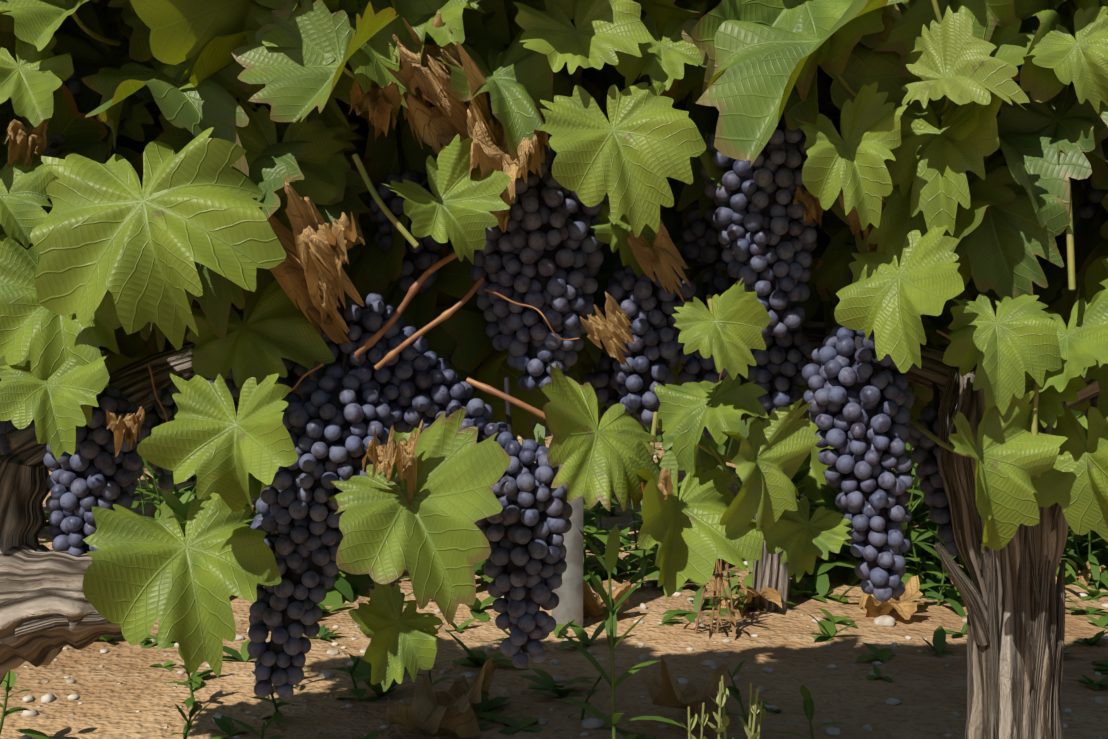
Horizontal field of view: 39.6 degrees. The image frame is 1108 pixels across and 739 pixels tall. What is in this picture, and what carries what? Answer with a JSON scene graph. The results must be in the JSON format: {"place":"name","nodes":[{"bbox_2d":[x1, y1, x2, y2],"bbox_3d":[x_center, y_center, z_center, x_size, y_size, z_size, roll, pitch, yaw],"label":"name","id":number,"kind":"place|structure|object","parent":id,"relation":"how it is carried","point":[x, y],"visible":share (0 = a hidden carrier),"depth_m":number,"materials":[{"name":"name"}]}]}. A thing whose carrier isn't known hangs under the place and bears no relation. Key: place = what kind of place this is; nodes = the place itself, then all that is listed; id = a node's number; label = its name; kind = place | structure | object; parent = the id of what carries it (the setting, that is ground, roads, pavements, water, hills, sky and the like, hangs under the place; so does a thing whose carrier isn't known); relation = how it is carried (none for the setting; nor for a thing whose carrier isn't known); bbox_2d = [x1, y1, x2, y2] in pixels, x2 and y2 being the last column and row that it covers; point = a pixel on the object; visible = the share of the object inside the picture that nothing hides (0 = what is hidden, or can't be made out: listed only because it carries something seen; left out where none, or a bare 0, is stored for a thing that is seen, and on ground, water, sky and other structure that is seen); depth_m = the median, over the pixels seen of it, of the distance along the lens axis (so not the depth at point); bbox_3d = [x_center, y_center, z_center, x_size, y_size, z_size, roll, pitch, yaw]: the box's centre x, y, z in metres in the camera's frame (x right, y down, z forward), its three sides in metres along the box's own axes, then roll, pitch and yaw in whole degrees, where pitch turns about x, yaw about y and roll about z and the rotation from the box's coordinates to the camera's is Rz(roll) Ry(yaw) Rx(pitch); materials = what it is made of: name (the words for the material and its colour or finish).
{"place":"outdoors","nodes":[
{"label":"outdoors","id":0,"kind":"place"},
{"bbox_2d":[4,12,893,505],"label":"dried leaves","id":1,"kind":"object","parent":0,"point":[312,278],"visible":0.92,"depth_m":1.09,"materials":[{"name":"brown plant"}]},
{"bbox_2d":[18,12,972,615],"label":"vine petioles","id":2,"kind":"object","parent":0,"point":[852,92],"visible":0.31,"depth_m":1.12,"materials":[{"name":"plant"}]},
{"bbox_2d":[0,0,1065,23],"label":"vine leaves","id":3,"kind":"object","parent":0,"point":[567,6],"visible":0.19,"depth_m":1.09,"materials":[{"name":"green plant"}]},
{"bbox_2d":[0,0,1107,691],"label":"vine leaves","id":4,"kind":"object","parent":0,"point":[112,248],"visible":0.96,"depth_m":1.07,"materials":[{"name":"green plant"}]},
{"bbox_2d":[0,411,1107,738],"bbox_3d":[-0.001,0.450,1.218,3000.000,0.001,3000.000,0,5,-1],"label":"ground","id":5,"kind":"structure","parent":0,"point":[928,687],"depth_m":1.93,"materials":[{"name":"brown soil"}]},
{"bbox_2d":[0,321,1099,738],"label":"vine trunks","id":6,"kind":"object","parent":5,"relation":"on","point":[1012,593],"visible":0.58,"depth_m":1.17,"materials":[{"name":"brown wood"}]},
{"bbox_2d":[147,70,1019,480],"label":"vine stems","id":7,"kind":"object","parent":6,"relation":"attached to","point":[387,326],"visible":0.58,"depth_m":1.11,"materials":[{"name":"brown wood"}]},
{"bbox_2d":[0,0,1107,463],"bbox_3d":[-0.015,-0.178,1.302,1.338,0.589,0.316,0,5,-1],"label":"vine leaves","id":8,"kind":"object","parent":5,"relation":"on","point":[460,340],"visible":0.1,"depth_m":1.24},
{"bbox_2d":[0,49,1104,699],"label":"grapes","id":9,"kind":"object","parent":8,"relation":"attached to","point":[564,299],"visible":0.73,"depth_m":1.15,"materials":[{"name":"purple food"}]},
{"bbox_2d":[0,409,1107,738],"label":"ground weeds","id":10,"kind":"object","parent":5,"relation":"on","point":[178,503],"visible":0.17,"depth_m":2.32,"materials":[{"name":"green plant"}]},
{"bbox_2d":[19,422,1107,738],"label":"pebbles","id":11,"kind":"object","parent":5,"relation":"on","point":[713,664],"visible":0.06,"depth_m":1.95,"materials":[{"name":"stone"}]},
{"bbox_2d":[552,435,582,628],"bbox_3d":[0.019,-0.308,2.136,0.044,1.450,0.044,0,5,-1],"label":"post","id":12,"kind":"object","parent":5,"relation":"on","point":[569,593],"depth_m":2.17,"materials":[{"name":"grey concrete"}]},
{"bbox_2d":[551,523,683,738],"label":"tall weed","id":13,"kind":"object","parent":5,"relation":"on","point":[611,551],"depth_m":1.18,"materials":[{"name":"green plant"}]},
{"bbox_2d":[151,491,1105,737],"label":"fallen leaves","id":14,"kind":"object","parent":5,"relation":"on","point":[433,712],"visible":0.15,"depth_m":1.76,"materials":[{"name":"brown plant"}]},
{"bbox_2d":[248,293,1087,502],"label":"vine leaves","id":15,"kind":"object","parent":5,"relation":"on","point":[815,478],"visible":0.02,"depth_m":2.61,"materials":[{"name":"green plant"}]},
{"bbox_2d":[682,559,754,637],"bbox_3d":[0.231,0.284,2.138,0.127,0.232,0.092,0,5,-1],"label":"dry weed","id":16,"kind":"object","parent":5,"relation":"on","point":[718,568],"depth_m":2.14,"materials":[{"name":"brown plant"}]},
{"bbox_2d":[683,675,765,738],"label":"pale weed","id":17,"kind":"object","parent":5,"relation":"on","point":[725,719],"depth_m":1.16,"materials":[{"name":"green plant"}]},
{"bbox_2d":[703,417,833,611],"bbox_3d":[0.313,0.098,2.298,0.410,0.590,0.240,0,5,-1],"label":"vine trunk","id":18,"kind":"object","parent":5,"relation":"on","point":[770,571],"depth_m":2.27,"materials":[{"name":"brown wood"}]},
{"bbox_2d":[57,0,1079,488],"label":"leaf stems","id":19,"kind":"object","parent":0,"point":[655,414],"visible":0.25,"depth_m":1.09,"materials":[{"name":"green plant"}]}
]}

